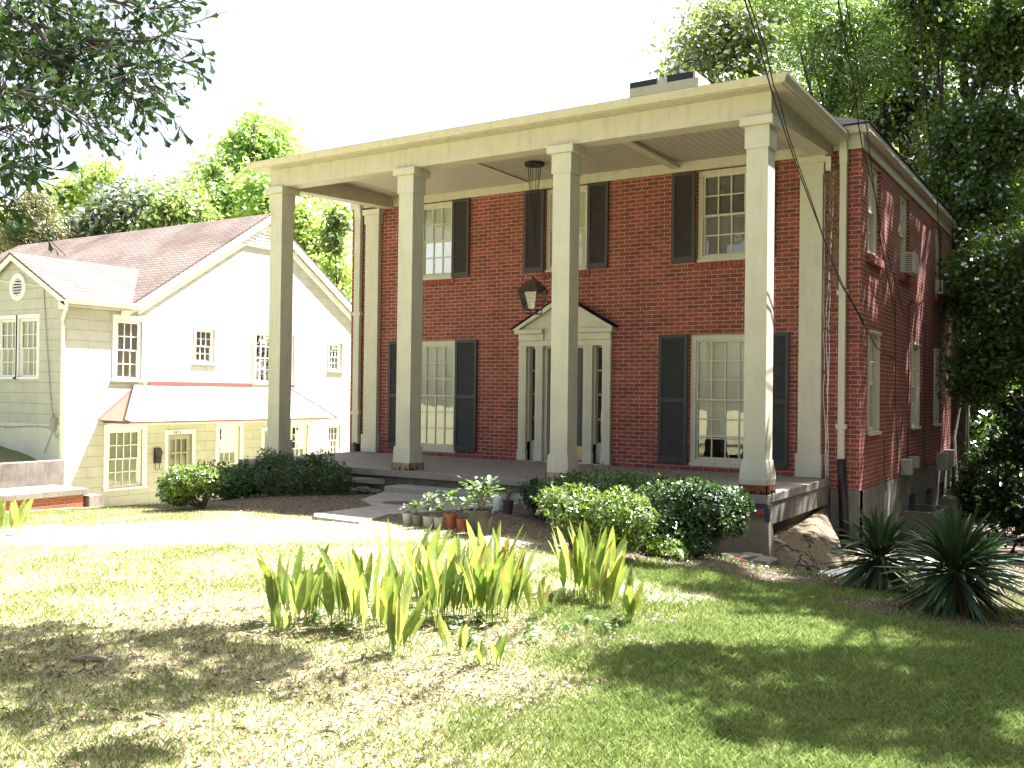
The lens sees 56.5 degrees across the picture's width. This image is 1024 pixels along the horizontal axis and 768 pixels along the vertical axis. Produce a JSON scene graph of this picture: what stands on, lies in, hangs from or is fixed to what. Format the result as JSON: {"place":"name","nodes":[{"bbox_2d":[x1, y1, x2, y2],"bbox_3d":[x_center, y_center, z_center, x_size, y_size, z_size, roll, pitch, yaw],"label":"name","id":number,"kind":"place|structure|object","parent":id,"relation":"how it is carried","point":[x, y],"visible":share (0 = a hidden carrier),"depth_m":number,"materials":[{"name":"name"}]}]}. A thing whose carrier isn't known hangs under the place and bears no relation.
{"place":"outdoors","nodes":[
{"label":"outdoors","id":0,"kind":"place"},
{"bbox_2d":[0,446,75,471],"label":"terrace lawn","id":1,"kind":"structure","parent":0,"point":[8,455],"depth_m":24.32,"materials":[{"name":"green plant"}]},
{"bbox_2d":[0,493,1023,767],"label":"ground","id":2,"kind":"structure","parent":0,"point":[246,535],"depth_m":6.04,"materials":[{"name":"green plant"}]},
{"bbox_2d":[0,495,32,536],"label":"aspidistra clump","id":3,"kind":"object","parent":2,"relation":"on","point":[17,515],"visible":1,"depth_m":10.74,"materials":[{"name":"green plant"}]},
{"bbox_2d":[0,460,63,488],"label":"retaining wall","id":4,"kind":"structure","parent":2,"relation":"on","point":[29,473],"depth_m":22.35,"materials":[{"name":"concrete"}]},
{"bbox_2d":[0,182,86,252],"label":"cedar tree","id":5,"kind":"object","parent":2,"relation":"on","point":[34,206],"visible":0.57,"depth_m":37.61,"materials":[{"name":"green plant"}]},
{"bbox_2d":[0,485,87,511],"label":"brick landing","id":6,"kind":"object","parent":2,"relation":"on","point":[51,496],"visible":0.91,"depth_m":21.39,"materials":[{"name":"brick"}]},
{"bbox_2d":[34,152,136,221],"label":"wispy tree","id":7,"kind":"object","parent":2,"relation":"on","point":[78,194],"visible":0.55,"depth_m":45.44,"materials":[{"name":"green plant"}]},
{"bbox_2d":[70,654,108,662],"bbox_3d":[-2.441,1.587,5.512,0.229,0.051,0.050,1,-1,9],"label":"bark slab","id":8,"kind":"object","parent":2,"relation":"on","point":[91,657],"depth_m":5.50,"materials":[{"name":"wood"}]},
{"bbox_2d":[83,493,102,507],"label":"concrete block","id":9,"kind":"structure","parent":2,"relation":"on","point":[92,500],"depth_m":22.16,"materials":[{"name":"grey concrete"}]},
{"bbox_2d":[53,165,176,238],"bbox_3d":[-16.403,-2.738,39.938,5.432,12.719,5.586,1,-1,-43],"label":"magnolia tree","id":10,"kind":"object","parent":2,"relation":"on","point":[105,210],"visible":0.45,"depth_m":38.85,"materials":[{"name":"green plant"}]},
{"bbox_2d":[0,0,236,263],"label":"water oak","id":11,"kind":"object","parent":2,"relation":"on","point":[57,58],"visible":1,"depth_m":6.09,"materials":[{"name":"green plant"}]},
{"bbox_2d":[108,174,231,231],"bbox_3d":[-14.159,-2.706,39.857,4.631,12.844,5.720,1,-1,-13],"label":"hackberry tree","id":12,"kind":"object","parent":2,"relation":"on","point":[182,206],"visible":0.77,"depth_m":38.29,"materials":[{"name":"green plant"}]},
{"bbox_2d":[0,214,350,507],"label":"cream house","id":13,"kind":"structure","parent":2,"relation":"on","point":[123,355],"depth_m":26.66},
{"bbox_2d":[0,315,19,378],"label":"window","id":14,"kind":"structure","parent":13,"relation":"in","point":[7,327],"depth_m":25.36,"materials":[{"name":"white paint"}]},
{"bbox_2d":[13,314,39,378],"bbox_3d":[-12.547,-0.964,24.758,1.120,1.680,0.183,0,-1,32],"label":"window","id":15,"kind":"structure","parent":13,"relation":"in","point":[29,338],"depth_m":24.86,"materials":[{"name":"white paint"}]},
{"bbox_2d":[102,425,147,490],"bbox_3d":[-10.313,1.935,25.377,0.193,1.730,1.340,0,-1,32],"label":"window","id":16,"kind":"structure","parent":13,"relation":"in","point":[122,454],"depth_m":25.45,"materials":[{"name":"white paint"}]},
{"bbox_2d":[111,314,146,381],"bbox_3d":[-10.240,-0.949,25.462,0.193,1.760,1.060,0,-1,32],"label":"window","id":17,"kind":"structure","parent":13,"relation":"in","point":[126,344],"depth_m":25.55,"materials":[{"name":"white paint"}]},
{"bbox_2d":[168,434,189,473],"bbox_3d":[-9.436,2.420,26.878,0.070,1.970,0.790,0,-1,32],"label":"door","id":18,"kind":"structure","parent":13,"relation":"in","point":[178,445],"depth_m":26.93,"materials":[{"name":"beige glass"}]},
{"bbox_2d":[193,326,217,364],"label":"window","id":19,"kind":"structure","parent":13,"relation":"in","point":[203,338],"depth_m":27.67,"materials":[{"name":"white paint"}]},
{"bbox_2d":[215,423,243,466],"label":"window","id":20,"kind":"structure","parent":13,"relation":"in","point":[227,434],"depth_m":28.43,"materials":[{"name":"white paint"}]},
{"bbox_2d":[252,329,268,383],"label":"window","id":21,"kind":"structure","parent":13,"relation":"in","point":[261,339],"depth_m":29.46,"materials":[{"name":"white paint"}]},
{"bbox_2d":[291,333,296,384],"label":"window","id":22,"kind":"structure","parent":13,"relation":"in","point":[293,377],"depth_m":30.55,"materials":[{"name":"white paint"}]},
{"bbox_2d":[291,421,310,455],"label":"window","id":23,"kind":"structure","parent":13,"relation":"in","point":[298,428],"depth_m":30.93,"materials":[{"name":"white paint"}]},
{"bbox_2d":[326,423,341,452],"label":"window","id":24,"kind":"structure","parent":13,"relation":"in","point":[332,429],"depth_m":32.25,"materials":[{"name":"white paint"}]},
{"bbox_2d":[327,341,344,371],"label":"window","id":25,"kind":"structure","parent":13,"relation":"in","point":[335,357],"depth_m":32.28,"materials":[{"name":"white paint"}]},
{"bbox_2d":[154,460,226,507],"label":"sunlit shrub","id":26,"kind":"object","parent":2,"relation":"on","point":[184,485],"visible":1,"depth_m":12.92,"materials":[{"name":"green plant"}]},
{"bbox_2d":[197,455,274,499],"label":"hedge","id":27,"kind":"object","parent":2,"relation":"on","point":[239,483],"visible":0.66,"depth_m":14.91,"materials":[{"name":"green plant"}]},
{"bbox_2d":[172,101,339,218],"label":"sweetgum tree","id":28,"kind":"object","parent":2,"relation":"on","point":[258,138],"visible":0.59,"depth_m":42.62,"materials":[{"name":"green plant"}]},
{"bbox_2d":[263,597,290,635],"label":"aspidistra clump","id":29,"kind":"object","parent":2,"relation":"on","point":[279,622],"visible":0.97,"depth_m":6.17,"materials":[{"name":"green plant"}]},
{"bbox_2d":[255,543,329,627],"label":"aspidistra clump","id":30,"kind":"object","parent":2,"relation":"on","point":[301,588],"visible":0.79,"depth_m":6.33,"materials":[{"name":"green plant"}]},
{"bbox_2d":[253,447,358,495],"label":"nandina shrub","id":31,"kind":"object","parent":2,"relation":"on","point":[294,480],"visible":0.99,"depth_m":14.69,"materials":[{"name":"green plant"}]},
{"bbox_2d":[265,195,351,302],"bbox_3d":[-7.591,-1.972,37.401,4.947,11.626,4.956,0,-1,32],"label":"yellow green tree","id":32,"kind":"object","parent":2,"relation":"on","point":[304,226],"visible":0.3,"depth_m":37.13,"materials":[{"name":"green plant"}]},
{"bbox_2d":[310,201,352,291],"bbox_3d":[-6.743,-1.671,36.064,2.212,10.960,1.811,0,-1,32],"label":"slim tree","id":33,"kind":"object","parent":2,"relation":"on","point":[337,221],"visible":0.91,"depth_m":35.81,"materials":[{"name":"green plant"}]},
{"bbox_2d":[315,542,354,627],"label":"aspidistra clump","id":34,"kind":"object","parent":2,"relation":"on","point":[333,587],"visible":0.77,"depth_m":6.28,"materials":[{"name":"green plant"}]},
{"bbox_2d":[335,546,411,635],"bbox_3d":[-0.915,1.349,6.297,0.481,0.570,0.511,0,-1,32],"label":"aspidistra clump","id":35,"kind":"object","parent":2,"relation":"on","point":[358,596],"visible":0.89,"depth_m":6.19,"materials":[{"name":"green plant"}]},
{"bbox_2d":[398,502,413,524],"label":"potted plant","id":36,"kind":"object","parent":2,"relation":"on","point":[407,518],"visible":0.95,"depth_m":11.07,"materials":[{"name":"green plant"}]},
{"bbox_2d":[387,575,431,657],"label":"aspidistra clump","id":37,"kind":"object","parent":2,"relation":"on","point":[400,625],"visible":0.97,"depth_m":5.68,"materials":[{"name":"green plant"}]},
{"bbox_2d":[371,520,451,605],"bbox_3d":[-0.703,1.319,7.026,0.524,0.652,0.523,0,-1,32],"label":"aspidistra clump","id":38,"kind":"object","parent":2,"relation":"on","point":[414,562],"visible":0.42,"depth_m":7.00,"materials":[{"name":"green plant"}]},
{"bbox_2d":[410,499,423,525],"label":"potted plant","id":39,"kind":"object","parent":2,"relation":"on","point":[417,518],"visible":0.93,"depth_m":10.97,"materials":[{"name":"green plant"}]},
{"bbox_2d":[314,491,521,523],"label":"walkway","id":40,"kind":"structure","parent":2,"relation":"on","point":[376,509],"depth_m":12.37,"materials":[{"name":"concrete"}]},
{"bbox_2d":[420,489,440,527],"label":"potted plant","id":41,"kind":"object","parent":2,"relation":"on","point":[428,520],"visible":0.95,"depth_m":10.84,"materials":[{"name":"green plant"}]},
{"bbox_2d":[399,537,472,626],"bbox_3d":[-0.492,1.351,6.564,0.427,0.600,0.495,1,-1,-29],"label":"aspidistra clump","id":42,"kind":"object","parent":2,"relation":"on","point":[443,590],"visible":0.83,"depth_m":6.55,"materials":[{"name":"green plant"}]},
{"bbox_2d":[432,498,447,528],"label":"potted plant","id":43,"kind":"object","parent":2,"relation":"on","point":[438,520],"visible":0.93,"depth_m":10.80,"materials":[{"name":"green plant"}]},
{"bbox_2d":[417,533,481,576],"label":"aspidistra clump","id":44,"kind":"object","parent":2,"relation":"on","point":[454,547],"visible":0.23,"depth_m":7.27,"materials":[{"name":"green plant"}]},
{"bbox_2d":[443,490,457,529],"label":"potted plant","id":45,"kind":"object","parent":2,"relation":"on","point":[450,520],"visible":0.97,"depth_m":10.74,"materials":[{"name":"green plant"}]},
{"bbox_2d":[281,604,626,650],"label":"ground weeds","id":46,"kind":"object","parent":2,"relation":"on","point":[339,625],"visible":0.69,"depth_m":6.31,"materials":[{"name":"green plant"}]},
{"bbox_2d":[438,613,474,653],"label":"aspidistra clump","id":47,"kind":"object","parent":2,"relation":"on","point":[464,632],"visible":0.95,"depth_m":5.81,"materials":[{"name":"green plant"}]},
{"bbox_2d":[456,497,473,531],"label":"potted plant","id":48,"kind":"object","parent":2,"relation":"on","point":[461,525],"visible":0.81,"depth_m":10.58,"materials":[{"name":"green plant"}]},
{"bbox_2d":[458,475,505,535],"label":"potted plant","id":49,"kind":"object","parent":2,"relation":"on","point":[482,515],"visible":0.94,"depth_m":10.35,"materials":[{"name":"green plant"}]},
{"bbox_2d":[445,536,536,625],"bbox_3d":[-0.128,1.378,6.628,0.597,0.571,0.594,1,-1,-20],"label":"aspidistra clump","id":50,"kind":"object","parent":2,"relation":"on","point":[491,586],"visible":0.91,"depth_m":6.59,"materials":[{"name":"green plant"}]},
{"bbox_2d":[474,631,507,667],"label":"aspidistra clump","id":51,"kind":"object","parent":2,"relation":"on","point":[497,651],"visible":0.94,"depth_m":5.54,"materials":[{"name":"green plant"}]},
{"bbox_2d":[466,520,525,564],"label":"aspidistra clump","id":52,"kind":"object","parent":2,"relation":"on","point":[498,551],"visible":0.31,"depth_m":7.57,"materials":[{"name":"green plant"}]},
{"bbox_2d":[499,486,516,513],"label":"potted plant","id":53,"kind":"object","parent":2,"relation":"on","point":[507,505],"visible":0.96,"depth_m":12.34,"materials":[{"name":"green plant"}]},
{"bbox_2d":[0,493,1023,767],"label":"fallen leaves","id":54,"kind":"object","parent":2,"relation":"on","point":[308,689],"visible":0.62,"depth_m":5.38,"materials":[{"name":"brown plant"}]},
{"bbox_2d":[513,476,548,517],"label":"potted plant","id":55,"kind":"object","parent":2,"relation":"on","point":[528,488],"visible":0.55,"depth_m":12.22,"materials":[{"name":"green plant"}]},
{"bbox_2d":[523,569,563,617],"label":"aspidistra clump","id":56,"kind":"object","parent":2,"relation":"on","point":[528,592],"visible":0.78,"depth_m":6.87,"materials":[{"name":"green plant"}]},
{"bbox_2d":[548,519,628,600],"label":"aspidistra clump","id":57,"kind":"object","parent":2,"relation":"on","point":[576,565],"visible":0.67,"depth_m":7.41,"materials":[{"name":"green plant"}]},
{"bbox_2d":[530,476,663,552],"bbox_3d":[0.884,1.370,9.745,1.414,0.805,0.906,0,-1,32],"label":"sunlit azalea","id":58,"kind":"object","parent":2,"relation":"on","point":[596,510],"visible":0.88,"depth_m":9.52,"materials":[{"name":"green plant"}]},
{"bbox_2d":[238,71,959,557],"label":"brick house","id":59,"kind":"structure","parent":2,"relation":"on","point":[698,317],"depth_m":15.61,"materials":[{"name":"brick"}]},
{"bbox_2d":[338,476,384,483],"bbox_3d":[-2.428,1.532,15.276,0.950,0.090,0.128,0,-1,32],"label":"broken step","id":60,"kind":"object","parent":59,"relation":"attached to","point":[368,480],"visible":0.77,"depth_m":15.13,"materials":[{"name":"concrete"}]},
{"bbox_2d":[423,201,451,279],"bbox_3d":[-1.455,-2.758,18.488,0.878,1.499,0.133,0,-1,32],"label":"window","id":61,"kind":"structure","parent":59,"relation":"in","point":[437,232],"depth_m":18.54,"materials":[{"name":"white glass"}]},
{"bbox_2d":[421,340,454,452],"bbox_3d":[-1.505,0.234,18.469,1.128,2.144,0.133,0,-1,32],"label":"window","id":62,"kind":"structure","parent":59,"relation":"in","point":[438,357],"depth_m":18.48,"materials":[{"name":"beige glass"}]},
{"bbox_2d":[517,161,548,314],"bbox_3d":[0.357,-2.403,15.755,0.540,2.503,0.400,0,-1,32],"label":"hanging lantern","id":63,"kind":"object","parent":59,"relation":"hanging from","point":[526,289],"visible":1,"depth_m":15.73,"materials":[{"name":"black metal"}]},
{"bbox_2d":[549,348,582,461],"bbox_3d":[0.971,0.364,16.905,0.720,2.000,0.100,0,-1,32],"label":"front door","id":64,"kind":"structure","parent":59,"relation":"in","point":[580,350],"depth_m":16.77,"materials":[{"name":"white wood"}]},
{"bbox_2d":[545,185,587,271],"bbox_3d":[1.000,-2.741,16.935,0.878,1.499,0.133,0,-1,32],"label":"window","id":65,"kind":"structure","parent":59,"relation":"in","point":[583,189],"depth_m":16.88,"materials":[{"name":"beige paint"}]},
{"bbox_2d":[689,334,743,467],"bbox_3d":[3.425,0.268,15.354,1.163,2.144,0.140,0,-1,32],"label":"window","id":66,"kind":"structure","parent":59,"relation":"in","point":[717,360],"depth_m":15.47,"materials":[{"name":"beige paint"}]},
{"bbox_2d":[697,166,745,261],"bbox_3d":[3.429,-2.725,15.398,0.878,1.499,0.133,0,-1,32],"label":"window","id":67,"kind":"structure","parent":59,"relation":"in","point":[722,192],"depth_m":15.47,"materials":[{"name":"white glass"}]},
{"bbox_2d":[748,0,863,321],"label":"service cable","id":68,"kind":"object","parent":59,"relation":"attached to","point":[788,133],"visible":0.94,"depth_m":10.74,"materials":[{"name":"black rubber"}]},
{"bbox_2d":[744,0,894,359],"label":"service cable","id":69,"kind":"object","parent":59,"relation":"attached to","point":[748,11],"visible":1,"depth_m":11.25,"materials":[{"name":"black rubber"}]},
{"bbox_2d":[837,0,894,315],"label":"service cable","id":70,"kind":"object","parent":59,"relation":"attached to","point":[861,142],"visible":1,"depth_m":11.71,"materials":[{"name":"black rubber"}]},
{"bbox_2d":[868,163,878,257],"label":"window","id":71,"kind":"structure","parent":59,"relation":"in","point":[872,222],"depth_m":15.31,"materials":[{"name":"beige paint"}]},
{"bbox_2d":[845,0,903,313],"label":"service cable","id":72,"kind":"object","parent":59,"relation":"attached to","point":[868,137],"visible":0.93,"depth_m":11.78,"materials":[{"name":"black rubber"}]},
{"bbox_2d":[867,332,881,435],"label":"window","id":73,"kind":"structure","parent":59,"relation":"in","point":[873,376],"depth_m":15.16,"materials":[{"name":"beige paint"}]},
{"bbox_2d":[900,194,908,275],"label":"window","id":74,"kind":"structure","parent":59,"relation":"in","point":[903,202],"depth_m":17.46,"materials":[{"name":"beige paint"}]},
{"bbox_2d":[900,252,918,274],"bbox_3d":[7.079,-2.148,17.068,0.300,0.360,0.466,0,-1,32],"label":"air conditioner","id":75,"kind":"object","parent":59,"relation":"attached to","point":[909,263],"visible":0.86,"depth_m":16.87,"materials":[{"name":"white plastic"}]},
{"bbox_2d":[910,344,920,428],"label":"window","id":76,"kind":"structure","parent":59,"relation":"in","point":[915,349],"depth_m":18.28,"materials":[{"name":"beige paint"}]},
{"bbox_2d":[918,0,941,291],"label":"service cable","id":77,"kind":"object","parent":59,"relation":"attached to","point":[928,124],"visible":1,"depth_m":11.89,"materials":[{"name":"black rubber"}]},
{"bbox_2d":[933,350,941,425],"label":"window","id":78,"kind":"structure","parent":59,"relation":"in","point":[936,404],"depth_m":20.43,"materials":[{"name":"beige paint"}]},
{"bbox_2d":[931,0,952,247],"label":"service cable","id":79,"kind":"object","parent":59,"relation":"attached to","point":[941,112],"visible":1,"depth_m":12.72,"materials":[{"name":"black rubber"}]},
{"bbox_2d":[590,539,626,608],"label":"aspidistra clump","id":80,"kind":"object","parent":2,"relation":"on","point":[607,576],"visible":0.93,"depth_m":7.09,"materials":[{"name":"green plant"}]},
{"bbox_2d":[529,462,730,528],"bbox_3d":[1.374,1.439,11.543,2.691,0.930,1.372,0,-1,32],"label":"clipped hedge","id":81,"kind":"object","parent":2,"relation":"on","point":[632,482],"visible":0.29,"depth_m":11.45,"materials":[{"name":"green plant"}]},
{"bbox_2d":[622,566,643,623],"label":"aspidistra clump","id":82,"kind":"object","parent":2,"relation":"on","point":[631,601],"visible":0.91,"depth_m":6.61,"materials":[{"name":"green plant"}]},
{"bbox_2d":[637,529,689,561],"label":"shrub","id":83,"kind":"object","parent":2,"relation":"on","point":[662,548],"visible":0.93,"depth_m":9.87,"materials":[{"name":"green plant"}]},
{"bbox_2d":[628,475,755,559],"bbox_3d":[1.981,1.457,10.623,1.234,0.932,1.639,0,-1,32],"label":"glossy shrub","id":84,"kind":"object","parent":2,"relation":"on","point":[706,523],"visible":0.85,"depth_m":10.39,"materials":[{"name":"green plant"}]},
{"bbox_2d":[630,0,819,89],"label":"woodland tree","id":85,"kind":"object","parent":2,"relation":"on","point":[718,50],"visible":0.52,"depth_m":29.34,"materials":[{"name":"green plant"}]},
{"bbox_2d":[749,555,779,568],"bbox_3d":[2.892,2.049,10.931,0.355,0.130,0.312,1,2,9],"label":"broken concrete","id":86,"kind":"object","parent":2,"relation":"on","point":[767,560],"visible":0.65,"depth_m":10.84,"materials":[{"name":"grey concrete"}]},
{"bbox_2d":[773,506,844,573],"bbox_3d":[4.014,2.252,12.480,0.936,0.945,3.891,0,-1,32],"label":"boulder","id":87,"kind":"object","parent":2,"relation":"on","point":[800,543],"visible":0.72,"depth_m":12.24,"materials":[{"name":"beige stone"}]},
{"bbox_2d":[728,0,939,124],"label":"woodland tree","id":88,"kind":"object","parent":2,"relation":"on","point":[829,40],"visible":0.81,"depth_m":24.51,"materials":[{"name":"green plant"}]},
{"bbox_2d":[819,504,937,595],"bbox_3d":[3.516,1.617,9.147,1.192,0.966,1.152,0,-1,32],"label":"yucca","id":89,"kind":"object","parent":2,"relation":"on","point":[881,540],"visible":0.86,"depth_m":9.04,"materials":[{"name":"green plant"}]},
{"bbox_2d":[846,0,969,158],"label":"woodland tree","id":90,"kind":"object","parent":2,"relation":"on","point":[887,130],"visible":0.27,"depth_m":26.30,"materials":[{"name":"green plant"}]},
{"bbox_2d":[856,0,1023,522],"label":"woodland tree","id":91,"kind":"object","parent":2,"relation":"on","point":[984,38],"visible":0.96,"depth_m":22.95,"materials":[{"name":"green plant"}]},
{"bbox_2d":[874,501,1023,625],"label":"yucca","id":92,"kind":"object","parent":2,"relation":"on","point":[955,542],"visible":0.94,"depth_m":7.75,"materials":[{"name":"green plant"}]},
{"bbox_2d":[898,126,1012,246],"bbox_3d":[13.234,-1.505,24.386,6.998,10.779,2.662,1,-1,16],"label":"tree","id":93,"kind":"object","parent":2,"relation":"on","point":[912,157],"visible":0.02,"depth_m":24.84,"materials":[{"name":"green plant"}]},
{"bbox_2d":[891,71,1023,495],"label":"woodland tree","id":94,"kind":"object","parent":2,"relation":"on","point":[984,137],"visible":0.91,"depth_m":21.78,"materials":[{"name":"green plant"}]},
{"bbox_2d":[935,216,1023,415],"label":"woodland tree","id":95,"kind":"object","parent":2,"relation":"on","point":[984,285],"visible":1,"depth_m":19.37,"materials":[{"name":"green plant"}]},
{"bbox_2d":[943,459,1019,537],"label":"understorey bush","id":96,"kind":"object","parent":2,"relation":"on","point":[967,483],"visible":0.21,"depth_m":20.85,"materials":[{"name":"green plant"}]},
{"bbox_2d":[969,428,995,459],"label":"understorey bush","id":97,"kind":"object","parent":2,"relation":"on","point":[974,448],"visible":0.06,"depth_m":24.71,"materials":[{"name":"green plant"}]},
{"bbox_2d":[955,425,1015,533],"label":"understorey bush","id":98,"kind":"object","parent":2,"relation":"on","point":[987,454],"visible":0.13,"depth_m":22.05,"materials":[{"name":"green plant"}]},
{"bbox_2d":[952,450,1023,558],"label":"understorey bush","id":99,"kind":"object","parent":2,"relation":"on","point":[1004,498],"visible":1,"depth_m":17.29,"materials":[{"name":"green plant"}]},
{"bbox_2d":[969,403,1011,450],"bbox_3d":[14.250,1.562,26.575,5.306,4.974,5.704,0,-1,32],"label":"woodland tree","id":100,"kind":"object","parent":2,"relation":"on","point":[986,421],"visible":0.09,"depth_m":25.57,"materials":[{"name":"green plant"}]},
{"bbox_2d":[966,526,1023,594],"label":"yucca","id":101,"kind":"object","parent":2,"relation":"on","point":[1000,589],"visible":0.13,"depth_m":9.76,"materials":[{"name":"green plant"}]},
{"bbox_2d":[972,380,1023,534],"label":"understorey bush","id":102,"kind":"object","parent":2,"relation":"on","point":[1009,407],"visible":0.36,"depth_m":21.55,"materials":[{"name":"green plant"}]},
{"bbox_2d":[985,401,1023,474],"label":"understorey bush","id":103,"kind":"object","parent":2,"relation":"on","point":[1015,432],"visible":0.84,"depth_m":18.07,"materials":[{"name":"green plant"}]},
{"bbox_2d":[998,0,1023,92],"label":"shade tree","id":104,"kind":"object","parent":2,"relation":"on","point":[1018,3],"visible":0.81,"depth_m":18.35,"materials":[{"name":"green plant"}]},
{"bbox_2d":[1003,86,1023,237],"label":"woodland tree","id":105,"kind":"object","parent":2,"relation":"on","point":[1021,202],"visible":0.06,"depth_m":28.80,"materials":[{"name":"green plant"}]},
{"bbox_2d":[0,0,1023,264],"label":"sky","id":106,"kind":"structure","parent":0,"point":[347,72],"materials":[{"name":"white"}]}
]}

